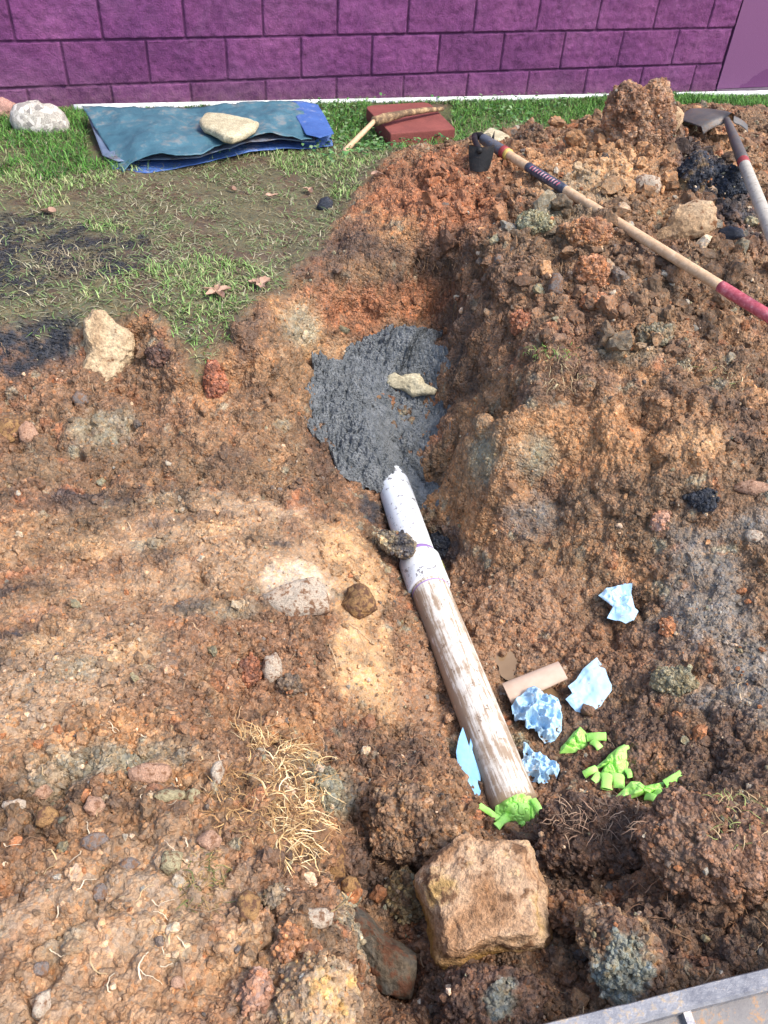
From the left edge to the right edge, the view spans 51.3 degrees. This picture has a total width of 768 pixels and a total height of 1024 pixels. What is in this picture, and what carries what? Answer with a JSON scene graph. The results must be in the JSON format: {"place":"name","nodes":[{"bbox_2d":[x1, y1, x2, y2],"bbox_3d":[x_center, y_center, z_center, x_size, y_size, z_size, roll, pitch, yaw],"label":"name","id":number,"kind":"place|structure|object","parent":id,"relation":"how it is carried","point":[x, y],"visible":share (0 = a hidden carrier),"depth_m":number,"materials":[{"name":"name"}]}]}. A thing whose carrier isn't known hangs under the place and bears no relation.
{"place":"outdoors","nodes":[
{"label":"outdoors","id":0,"kind":"place"},
{"bbox_2d":[0,77,767,1023],"bbox_3d":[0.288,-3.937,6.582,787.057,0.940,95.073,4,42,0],"label":"ground","id":1,"kind":"structure","parent":0,"point":[476,518],"depth_m":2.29,"materials":[{"name":"soil"}]},
{"bbox_2d":[0,97,15,117],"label":"pink stone","id":2,"kind":"object","parent":1,"relation":"on","point":[6,105],"visible":0.51,"depth_m":3.90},
{"bbox_2d":[0,418,20,442],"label":"stone","id":3,"kind":"object","parent":1,"relation":"on","point":[6,425],"visible":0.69,"depth_m":2.37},
{"bbox_2d":[1,798,25,809],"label":"stone","id":4,"kind":"object","parent":1,"relation":"on","point":[22,803],"visible":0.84,"depth_m":1.44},
{"bbox_2d":[18,421,38,442],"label":"stone","id":5,"kind":"object","parent":1,"relation":"on","point":[27,431],"visible":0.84,"depth_m":2.36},
{"bbox_2d":[10,100,69,133],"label":"granite boulder","id":6,"kind":"object","parent":1,"relation":"on","point":[33,115],"visible":0.72,"depth_m":3.75,"materials":[{"name":"stone"}]},
{"bbox_2d":[33,961,48,977],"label":"stone","id":7,"kind":"object","parent":1,"relation":"on","point":[41,969],"visible":1,"depth_m":1.19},
{"bbox_2d":[32,989,50,1020],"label":"stone","id":8,"kind":"object","parent":1,"relation":"on","point":[41,1006],"visible":0.99,"depth_m":1.14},
{"bbox_2d":[33,784,52,799],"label":"stone","id":9,"kind":"object","parent":1,"relation":"on","point":[44,792],"visible":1,"depth_m":1.49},
{"bbox_2d":[35,806,58,827],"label":"stone","id":10,"kind":"object","parent":1,"relation":"on","point":[46,816],"visible":0.98,"depth_m":1.41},
{"bbox_2d":[28,243,112,282],"bbox_3d":[-1.112,-0.879,2.820,0.319,0.061,0.316,4,42,0],"label":"dry grass tuft","id":11,"kind":"object","parent":1,"relation":"on","point":[84,267],"visible":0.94,"depth_m":2.81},
{"bbox_2d":[71,391,88,404],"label":"stone","id":12,"kind":"object","parent":1,"relation":"on","point":[78,397],"visible":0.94,"depth_m":2.45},
{"bbox_2d":[80,832,108,850],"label":"stone","id":13,"kind":"object","parent":1,"relation":"on","point":[93,841],"visible":0.99,"depth_m":1.36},
{"bbox_2d":[83,796,105,816],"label":"stone","id":14,"kind":"object","parent":1,"relation":"on","point":[92,805],"visible":1,"depth_m":1.43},
{"bbox_2d":[92,883,107,902],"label":"stone","id":15,"kind":"object","parent":1,"relation":"on","point":[99,891],"visible":1,"depth_m":1.30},
{"bbox_2d":[82,309,135,380],"bbox_3d":[-0.915,-0.522,2.607,0.186,0.254,0.209,4,42,0],"label":"boulder","id":16,"kind":"object","parent":1,"relation":"on","point":[109,347],"visible":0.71,"depth_m":2.58,"materials":[{"name":"stone"}]},
{"bbox_2d":[120,857,140,868],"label":"stone","id":17,"kind":"object","parent":1,"relation":"on","point":[130,863],"visible":1,"depth_m":1.33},
{"bbox_2d":[128,762,171,784],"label":"stone","id":18,"kind":"object","parent":1,"relation":"on","point":[147,773],"visible":0.87,"depth_m":1.49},
{"bbox_2d":[144,342,174,368],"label":"earth clod","id":19,"kind":"object","parent":1,"relation":"on","point":[148,352],"visible":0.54,"depth_m":2.57,"materials":[{"name":"soil"}]},
{"bbox_2d":[153,789,185,802],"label":"stone","id":20,"kind":"object","parent":1,"relation":"on","point":[166,795],"visible":0.91,"depth_m":1.45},
{"bbox_2d":[160,850,182,875],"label":"stone","id":21,"kind":"object","parent":1,"relation":"on","point":[171,861],"visible":1,"depth_m":1.34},
{"bbox_2d":[170,976,184,988],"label":"stone","id":22,"kind":"object","parent":1,"relation":"on","point":[177,982],"visible":1,"depth_m":1.19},
{"bbox_2d":[185,788,199,803],"bbox_3d":[-0.353,0.523,1.473,0.027,0.026,0.030,4,42,0],"label":"clay lump","id":23,"kind":"object","parent":1,"relation":"on","point":[191,793],"visible":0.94,"depth_m":1.47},
{"bbox_2d":[164,847,236,921],"bbox_3d":[-0.303,0.633,1.340,0.133,0.074,0.135,4,42,0],"label":"dry grass tuft","id":24,"kind":"object","parent":1,"relation":"on","point":[209,880],"visible":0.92,"depth_m":1.34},
{"bbox_2d":[82,100,333,172],"bbox_3d":[-0.771,-1.829,3.848,1.191,0.130,0.724,-14,45,-19],"label":"tarp","id":25,"kind":"object","parent":1,"relation":"on","point":[164,135],"visible":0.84,"depth_m":3.76,"materials":[{"name":"blue plastic"}]},
{"bbox_2d":[199,112,258,143],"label":"flat stone","id":26,"kind":"object","parent":25,"relation":"on","point":[228,128],"visible":1,"depth_m":3.65,"materials":[{"name":"stone"}]},
{"bbox_2d":[196,830,221,850],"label":"stone","id":27,"kind":"object","parent":1,"relation":"on","point":[209,840],"visible":1,"depth_m":1.37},
{"bbox_2d":[202,359,228,398],"bbox_3d":[-0.544,-0.418,2.598,0.079,0.140,0.106,4,42,0],"label":"clay lump","id":28,"kind":"object","parent":1,"relation":"on","point":[213,388],"visible":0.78,"depth_m":2.56,"materials":[{"name":"soil"}]},
{"bbox_2d":[210,760,224,784],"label":"stone","id":29,"kind":"object","parent":1,"relation":"on","point":[217,770],"visible":1,"depth_m":1.51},
{"bbox_2d":[204,284,230,296],"bbox_3d":[-0.568,-0.754,2.719,0.097,0.023,0.094,4,42,0],"label":"fallen leaf","id":30,"kind":"object","parent":1,"relation":"on","point":[219,292],"visible":1,"depth_m":2.72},
{"bbox_2d":[237,889,260,922],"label":"stone","id":31,"kind":"object","parent":1,"relation":"on","point":[248,903],"visible":1,"depth_m":1.29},
{"bbox_2d":[197,751,302,846],"bbox_3d":[-0.256,0.554,1.540,0.219,0.169,0.263,4,42,0],"label":"dry grass tuft","id":32,"kind":"object","parent":1,"relation":"on","point":[239,793],"visible":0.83,"depth_m":1.48,"materials":[{"name":"plant"}]},
{"bbox_2d":[238,654,262,688],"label":"earth clod","id":33,"kind":"object","parent":1,"relation":"on","point":[249,680],"visible":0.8,"depth_m":1.91,"materials":[{"name":"soil"}]},
{"bbox_2d":[238,966,272,1011],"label":"earth clod","id":34,"kind":"object","parent":1,"relation":"on","point":[256,995],"visible":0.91,"depth_m":1.19,"materials":[{"name":"soil"}]},
{"bbox_2d":[228,709,284,749],"bbox_3d":[-0.284,0.490,1.763,0.142,0.092,0.114,4,42,0],"label":"dry grass tuft","id":35,"kind":"object","parent":1,"relation":"on","point":[255,740],"visible":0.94,"depth_m":1.77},
{"bbox_2d":[248,276,270,287],"bbox_3d":[-0.437,-0.797,2.783,0.078,0.022,0.079,4,42,0],"label":"fallen leaf","id":36,"kind":"object","parent":1,"relation":"on","point":[263,280],"visible":1,"depth_m":2.79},
{"bbox_2d":[261,885,281,909],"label":"earth clod","id":37,"kind":"object","parent":1,"relation":"on","point":[268,899],"visible":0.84,"depth_m":1.33,"materials":[{"name":"soil"}]},
{"bbox_2d":[261,652,282,682],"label":"stone","id":38,"kind":"object","parent":1,"relation":"on","point":[272,668],"visible":0.94,"depth_m":1.92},
{"bbox_2d":[270,940,295,962],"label":"earth clod","id":39,"kind":"object","parent":1,"relation":"on","point":[289,955],"visible":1,"depth_m":1.24,"materials":[{"name":"soil"}]},
{"bbox_2d":[276,672,301,697],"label":"earth clod","id":40,"kind":"object","parent":1,"relation":"on","point":[287,683],"visible":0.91,"depth_m":1.90,"materials":[{"name":"soil"}]},
{"bbox_2d":[277,925,303,948],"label":"earth clod","id":41,"kind":"object","parent":1,"relation":"on","point":[297,943],"visible":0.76,"depth_m":1.26,"materials":[{"name":"soil"}]},
{"bbox_2d":[238,733,345,877],"bbox_3d":[-0.180,0.570,1.619,0.225,0.297,0.450,4,42,0],"label":"dry grass tuft","id":42,"kind":"object","parent":1,"relation":"on","point":[306,801],"visible":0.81,"depth_m":1.51,"materials":[{"name":"plant"}]},
{"bbox_2d":[268,722,316,770],"bbox_3d":[-0.208,0.519,1.764,0.123,0.127,0.160,15,43,11],"label":"dry grass tuft","id":43,"kind":"object","parent":1,"relation":"on","point":[289,746],"visible":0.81,"depth_m":1.78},
{"bbox_2d":[263,577,329,616],"bbox_3d":[-0.228,0.223,2.079,0.171,0.084,0.087,-4,43,-9],"label":"stone","id":44,"kind":"object","parent":1,"relation":"on","point":[303,597],"visible":0.98,"depth_m":2.06,"materials":[{"name":"stone"}]},
{"bbox_2d":[276,955,363,1023],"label":"earth clod","id":45,"kind":"object","parent":1,"relation":"on","point":[315,974],"visible":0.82,"depth_m":1.17,"materials":[{"name":"soil"}]},
{"bbox_2d":[308,907,333,928],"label":"stone","id":46,"kind":"object","parent":1,"relation":"on","point":[321,918],"visible":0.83,"depth_m":1.31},
{"bbox_2d":[316,196,332,210],"bbox_3d":[-0.245,-1.278,3.323,0.069,0.069,0.060,4,42,0],"label":"asphalt lump","id":47,"kind":"object","parent":1,"relation":"on","point":[326,202],"visible":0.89,"depth_m":3.30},
{"bbox_2d":[308,768,342,813],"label":"clay clod","id":48,"kind":"object","parent":1,"relation":"on","point":[334,788],"visible":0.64,"depth_m":1.65,"materials":[{"name":"soil"}]},
{"bbox_2d":[329,841,345,879],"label":"stone","id":49,"kind":"object","parent":1,"relation":"on","point":[337,871],"visible":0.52,"depth_m":1.61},
{"bbox_2d":[341,875,360,892],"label":"stone","id":50,"kind":"object","parent":1,"relation":"on","point":[349,883],"visible":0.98,"depth_m":1.57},
{"bbox_2d":[341,583,377,619],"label":"stone","id":51,"kind":"object","parent":1,"relation":"on","point":[359,601],"visible":0.94,"depth_m":2.12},
{"bbox_2d":[304,324,450,509],"bbox_3d":[-0.015,-0.378,2.898,0.527,0.401,0.805,4,42,0],"label":"concrete mass","id":52,"kind":"object","parent":1,"relation":"on","point":[363,436],"visible":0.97,"depth_m":2.86,"materials":[{"name":"concrete"}]},
{"bbox_2d":[387,372,436,396],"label":"stone","id":53,"kind":"object","parent":52,"relation":"on","point":[413,384],"visible":0.98,"depth_m":2.90,"materials":[{"name":"stone"}]},
{"bbox_2d":[0,0,767,106],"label":"block wall","id":54,"kind":"structure","parent":1,"relation":"on","point":[61,53],"depth_m":4.43,"materials":[{"name":"brick"}]},
{"bbox_2d":[0,90,767,374],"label":"grass","id":55,"kind":"structure","parent":1,"relation":"on","point":[744,100],"depth_m":3.40,"materials":[{"name":"plant"}]},
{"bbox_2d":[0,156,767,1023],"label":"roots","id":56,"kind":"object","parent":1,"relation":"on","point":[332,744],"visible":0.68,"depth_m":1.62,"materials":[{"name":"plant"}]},
{"bbox_2d":[354,907,416,999],"bbox_3d":[-0.006,0.823,1.492,0.180,0.109,0.095,31,48,27],"label":"boulder","id":57,"kind":"object","parent":1,"relation":"on","point":[393,963],"visible":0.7,"depth_m":1.46,"materials":[{"name":"stone"}]},
{"bbox_2d":[383,864,424,925],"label":"clay clod","id":58,"kind":"object","parent":1,"relation":"on","point":[400,903],"visible":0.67,"depth_m":1.58,"materials":[{"name":"soil"}]},
{"bbox_2d":[366,102,454,146],"bbox_3d":[0.136,-2.035,4.196,0.377,0.070,0.499,-10,44,-15],"label":"paver","id":59,"kind":"object","parent":1,"relation":"on","point":[427,126],"visible":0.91,"depth_m":4.08,"materials":[{"name":"brick"}]},
{"bbox_2d":[342,107,443,153],"bbox_3d":[0.036,-1.954,4.039,0.089,0.115,0.773,31,49,27],"label":"pick","id":60,"kind":"object","parent":59,"relation":"on","point":[382,118],"visible":0.98,"depth_m":3.99,"materials":[{"name":"brown wood"}]},
{"bbox_2d":[367,780,470,867],"bbox_3d":[0.077,0.649,1.665,0.211,0.139,0.171,4,42,0],"label":"earth clod","id":61,"kind":"object","parent":1,"relation":"on","point":[403,845],"visible":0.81,"depth_m":1.63,"materials":[{"name":"soil"}]},
{"bbox_2d":[74,90,767,109],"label":"curb","id":62,"kind":"object","parent":1,"relation":"on","point":[211,103],"visible":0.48,"depth_m":4.59,"materials":[{"name":"concrete"}]},
{"bbox_2d":[421,507,440,533],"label":"clay clod","id":63,"kind":"object","parent":1,"relation":"on","point":[427,519],"visible":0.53,"depth_m":2.69,"materials":[{"name":"soil"}]},
{"bbox_2d":[300,91,566,164],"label":"weeds","id":64,"kind":"object","parent":1,"relation":"on","point":[368,143],"visible":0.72,"depth_m":4.08,"materials":[{"name":"plant"}]},
{"bbox_2d":[430,532,450,558],"bbox_3d":[0.193,0.113,2.700,0.071,0.080,0.090,-18,46,-23],"label":"asphalt lump","id":65,"kind":"object","parent":1,"relation":"on","point":[445,541],"visible":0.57,"depth_m":2.67,"materials":[{"name":"asphalt"}]},
{"bbox_2d":[380,466,536,811],"bbox_3d":[0.122,0.181,2.474,0.136,0.160,1.608,-6,43,-11],"label":"sewer pipe","id":66,"kind":"object","parent":1,"relation":"on","point":[484,726],"visible":0.8,"depth_m":2.17,"materials":[{"name":"white"}]},
{"bbox_2d":[373,530,416,559],"bbox_3d":[0.032,0.097,2.433,0.124,0.092,0.088,4,42,0],"label":"clay lump","id":67,"kind":"object","parent":66,"relation":"on","point":[402,538],"visible":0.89,"depth_m":2.40,"materials":[{"name":"soil"}]},
{"bbox_2d":[456,728,480,794],"bbox_3d":[0.204,0.607,1.959,0.051,0.028,0.174,0,42,-5],"label":"paper towel","id":68,"kind":"object","parent":1,"relation":"on","point":[466,760],"visible":0.99,"depth_m":1.95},
{"bbox_2d":[413,830,552,969],"bbox_3d":[0.189,0.745,1.536,0.269,0.231,0.242,4,42,0],"label":"boulder","id":69,"kind":"object","parent":1,"relation":"on","point":[478,898],"visible":0.9,"depth_m":1.47,"materials":[{"name":"stone"}]},
{"bbox_2d":[463,127,509,140],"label":"flat stone","id":70,"kind":"object","parent":1,"relation":"on","point":[499,135],"visible":0.13,"depth_m":3.85,"materials":[{"name":"stone"}]},
{"bbox_2d":[436,962,547,1023],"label":"earth clod","id":71,"kind":"object","parent":1,"relation":"on","point":[503,1005],"visible":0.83,"depth_m":1.33,"materials":[{"name":"soil"}]},
{"bbox_2d":[489,649,518,680],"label":"water","id":72,"kind":"structure","parent":1,"relation":"on","point":[507,663],"depth_m":2.27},
{"bbox_2d":[478,793,541,829],"bbox_3d":[0.292,0.688,1.841,0.133,0.045,0.094,-18,46,-23],"label":"rubber glove","id":73,"kind":"object","parent":1,"relation":"on","point":[521,809],"visible":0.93,"depth_m":1.83,"materials":[{"name":"rubber"}]},
{"bbox_2d":[509,309,530,335],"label":"earth clod","id":74,"kind":"object","parent":1,"relation":"on","point":[518,325],"visible":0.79,"depth_m":2.61,"materials":[{"name":"soil"}]},
{"bbox_2d":[516,123,547,143],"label":"earth clod","id":75,"kind":"object","parent":1,"relation":"on","point":[538,132],"visible":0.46,"depth_m":3.53,"materials":[{"name":"soil"}]},
{"bbox_2d":[502,661,567,703],"bbox_3d":[0.413,0.470,2.192,0.167,0.085,0.066,-8,43,-13],"label":"card roll","id":76,"kind":"object","parent":1,"relation":"on","point":[547,676],"visible":0.88,"depth_m":2.18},
{"bbox_2d":[515,209,556,234],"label":"clay clod","id":77,"kind":"object","parent":1,"relation":"on","point":[524,220],"visible":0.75,"depth_m":2.83,"materials":[{"name":"soil"}]},
{"bbox_2d":[511,686,561,743],"bbox_3d":[0.411,0.526,2.112,0.144,0.076,0.126,27,47,24],"label":"paper towel","id":78,"kind":"object","parent":1,"relation":"on","point":[538,710],"visible":1,"depth_m":2.10,"materials":[{"name":"paper"}]},
{"bbox_2d":[522,742,559,783],"bbox_3d":[0.382,0.629,1.989,0.107,0.056,0.082,22,45,19],"label":"paper towel","id":79,"kind":"object","parent":1,"relation":"on","point":[540,767],"visible":0.96,"depth_m":1.98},
{"bbox_2d":[548,273,563,294],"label":"stone","id":80,"kind":"object","parent":1,"relation":"on","point":[555,283],"visible":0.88,"depth_m":2.60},
{"bbox_2d":[537,354,597,391],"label":"dry grass","id":81,"kind":"structure","parent":1,"relation":"on","point":[562,377],"depth_m":2.42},
{"bbox_2d":[548,889,592,944],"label":"earth clod","id":82,"kind":"object","parent":1,"relation":"on","point":[570,909],"visible":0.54,"depth_m":1.50,"materials":[{"name":"soil"}]},
{"bbox_2d":[559,727,605,753],"bbox_3d":[0.507,0.587,2.029,0.092,0.060,0.085,25,46,22],"label":"rubber glove","id":83,"kind":"object","parent":1,"relation":"on","point":[578,739],"visible":0.99,"depth_m":2.03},
{"bbox_2d":[558,216,612,247],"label":"earth clod","id":84,"kind":"object","parent":1,"relation":"on","point":[596,235],"visible":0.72,"depth_m":2.73,"materials":[{"name":"soil"}]},
{"bbox_2d":[566,658,611,712],"bbox_3d":[0.557,0.472,2.148,0.160,0.042,0.098,-32,53,-33],"label":"paper towel","id":85,"kind":"object","parent":1,"relation":"on","point":[590,685],"visible":0.98,"depth_m":2.15,"materials":[{"name":"paper"}]},
{"bbox_2d":[572,253,611,286],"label":"earth clod","id":86,"kind":"object","parent":1,"relation":"on","point":[586,275],"visible":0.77,"depth_m":2.58,"materials":[{"name":"soil"}]},
{"bbox_2d":[534,789,650,880],"bbox_3d":[0.451,0.678,1.668,0.260,0.149,0.165,4,42,0],"label":"sod clod","id":87,"kind":"object","parent":1,"relation":"on","point":[555,859],"visible":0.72,"depth_m":1.63,"materials":[{"name":"soil"}]},
{"bbox_2d":[540,791,646,852],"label":"dry grass","id":88,"kind":"structure","parent":1,"relation":"on","point":[610,818],"depth_m":1.64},
{"bbox_2d":[579,292,607,311],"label":"earth clod","id":89,"kind":"object","parent":1,"relation":"on","point":[582,301],"visible":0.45,"depth_m":2.56,"materials":[{"name":"soil"}]},
{"bbox_2d":[582,744,632,790],"bbox_3d":[0.560,0.625,1.930,0.142,0.044,0.090,-19,47,-23],"label":"rubber glove","id":90,"kind":"object","parent":1,"relation":"on","point":[615,770],"visible":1,"depth_m":1.93,"materials":[{"name":"rubber"}]},
{"bbox_2d":[598,583,637,622],"bbox_3d":[0.666,0.257,2.269,0.098,0.051,0.115,-1,42,-6],"label":"paper towel","id":91,"kind":"object","parent":1,"relation":"on","point":[624,610],"visible":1,"depth_m":2.27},
{"bbox_2d":[469,131,767,323],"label":"hoe","id":92,"kind":"object","parent":1,"relation":"on","point":[480,158],"visible":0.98,"depth_m":2.80,"materials":[{"name":"wood"}]},
{"bbox_2d":[572,902,674,1006],"bbox_3d":[0.411,0.766,1.395,0.134,0.140,0.185,-24,49,-28],"label":"clay clod","id":93,"kind":"object","parent":1,"relation":"on","point":[649,956],"visible":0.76,"depth_m":1.35,"materials":[{"name":"soil"}]},
{"bbox_2d":[601,77,677,146],"bbox_3d":[1.072,-1.631,3.335,0.317,0.319,0.255,4,42,0],"label":"earth clod","id":94,"kind":"object","parent":1,"relation":"on","point":[628,135],"visible":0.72,"depth_m":3.25,"materials":[{"name":"soil"}]},
{"bbox_2d":[635,174,661,192],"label":"stone","id":95,"kind":"object","parent":1,"relation":"on","point":[646,179],"visible":0.64,"depth_m":3.00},
{"bbox_2d":[617,770,682,801],"bbox_3d":[0.616,0.644,1.835,0.161,0.067,0.079,-2,42,-7],"label":"rubber glove","id":96,"kind":"object","parent":1,"relation":"on","point":[634,789],"visible":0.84,"depth_m":1.84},
{"bbox_2d":[635,322,674,346],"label":"clay clod","id":97,"kind":"object","parent":1,"relation":"on","point":[642,336],"visible":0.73,"depth_m":2.48,"materials":[{"name":"soil"}]},
{"bbox_2d":[544,968,767,1023],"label":"metal frame","id":98,"kind":"object","parent":1,"relation":"on","point":[740,999],"visible":1,"depth_m":1.17,"materials":[{"name":"metal"}]},
{"bbox_2d":[649,510,669,531],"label":"earth clod","id":99,"kind":"object","parent":1,"relation":"on","point":[655,526],"visible":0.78,"depth_m":2.29,"materials":[{"name":"soil"}]},
{"bbox_2d":[658,616,675,636],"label":"earth clod","id":100,"kind":"object","parent":1,"relation":"on","point":[668,623],"visible":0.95,"depth_m":2.17,"materials":[{"name":"soil"}]},
{"bbox_2d":[649,665,697,697],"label":"clay clod","id":101,"kind":"object","parent":1,"relation":"on","point":[669,683],"visible":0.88,"depth_m":2.04,"materials":[{"name":"soil"}]},
{"bbox_2d":[666,335,701,361],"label":"earth clod","id":102,"kind":"object","parent":1,"relation":"on","point":[686,349],"visible":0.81,"depth_m":2.45,"materials":[{"name":"soil"}]},
{"bbox_2d":[656,200,717,240],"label":"boulder","id":103,"kind":"object","parent":1,"relation":"on","point":[692,219],"visible":0.8,"depth_m":2.79,"materials":[{"name":"beige stone"}]},
{"bbox_2d":[676,149,714,193],"bbox_3d":[1.179,-1.267,3.037,0.141,0.195,0.143,4,42,0],"label":"asphalt lump","id":104,"kind":"object","parent":1,"relation":"on","point":[695,173],"visible":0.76,"depth_m":2.98,"materials":[{"name":"asphalt"}]},
{"bbox_2d":[634,785,767,909],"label":"sod clod","id":105,"kind":"object","parent":1,"relation":"on","point":[674,882],"visible":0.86,"depth_m":1.46,"materials":[{"name":"soil"}]},
{"bbox_2d":[687,487,717,513],"bbox_3d":[0.906,-0.035,2.275,0.091,0.078,0.078,4,42,0],"label":"asphalt lump","id":106,"kind":"object","parent":1,"relation":"on","point":[706,494],"visible":0.88,"depth_m":2.25,"materials":[{"name":"asphalt"}]},
{"bbox_2d":[683,108,767,244],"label":"round shovel","id":107,"kind":"object","parent":1,"relation":"on","point":[705,119],"visible":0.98,"depth_m":3.24,"materials":[{"name":"grey metal"}]},
{"bbox_2d":[712,164,746,198],"bbox_3d":[1.377,-1.321,3.239,0.182,0.160,0.149,4,42,0],"label":"asphalt lump","id":108,"kind":"object","parent":1,"relation":"on","point":[726,185],"visible":0.43,"depth_m":3.18,"materials":[{"name":"asphalt"}]},
{"bbox_2d":[718,226,744,239],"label":"stone","id":109,"kind":"object","parent":1,"relation":"on","point":[732,233],"visible":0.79,"depth_m":2.90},
{"bbox_2d":[703,786,767,855],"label":"dry grass","id":110,"kind":"structure","parent":1,"relation":"on","point":[732,823],"depth_m":1.47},
{"bbox_2d":[733,479,767,495],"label":"stone","id":111,"kind":"object","parent":1,"relation":"on","point":[751,487],"visible":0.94,"depth_m":2.25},
{"bbox_2d":[745,530,762,542],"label":"stone","id":112,"kind":"object","parent":1,"relation":"on","point":[755,536],"visible":1,"depth_m":2.20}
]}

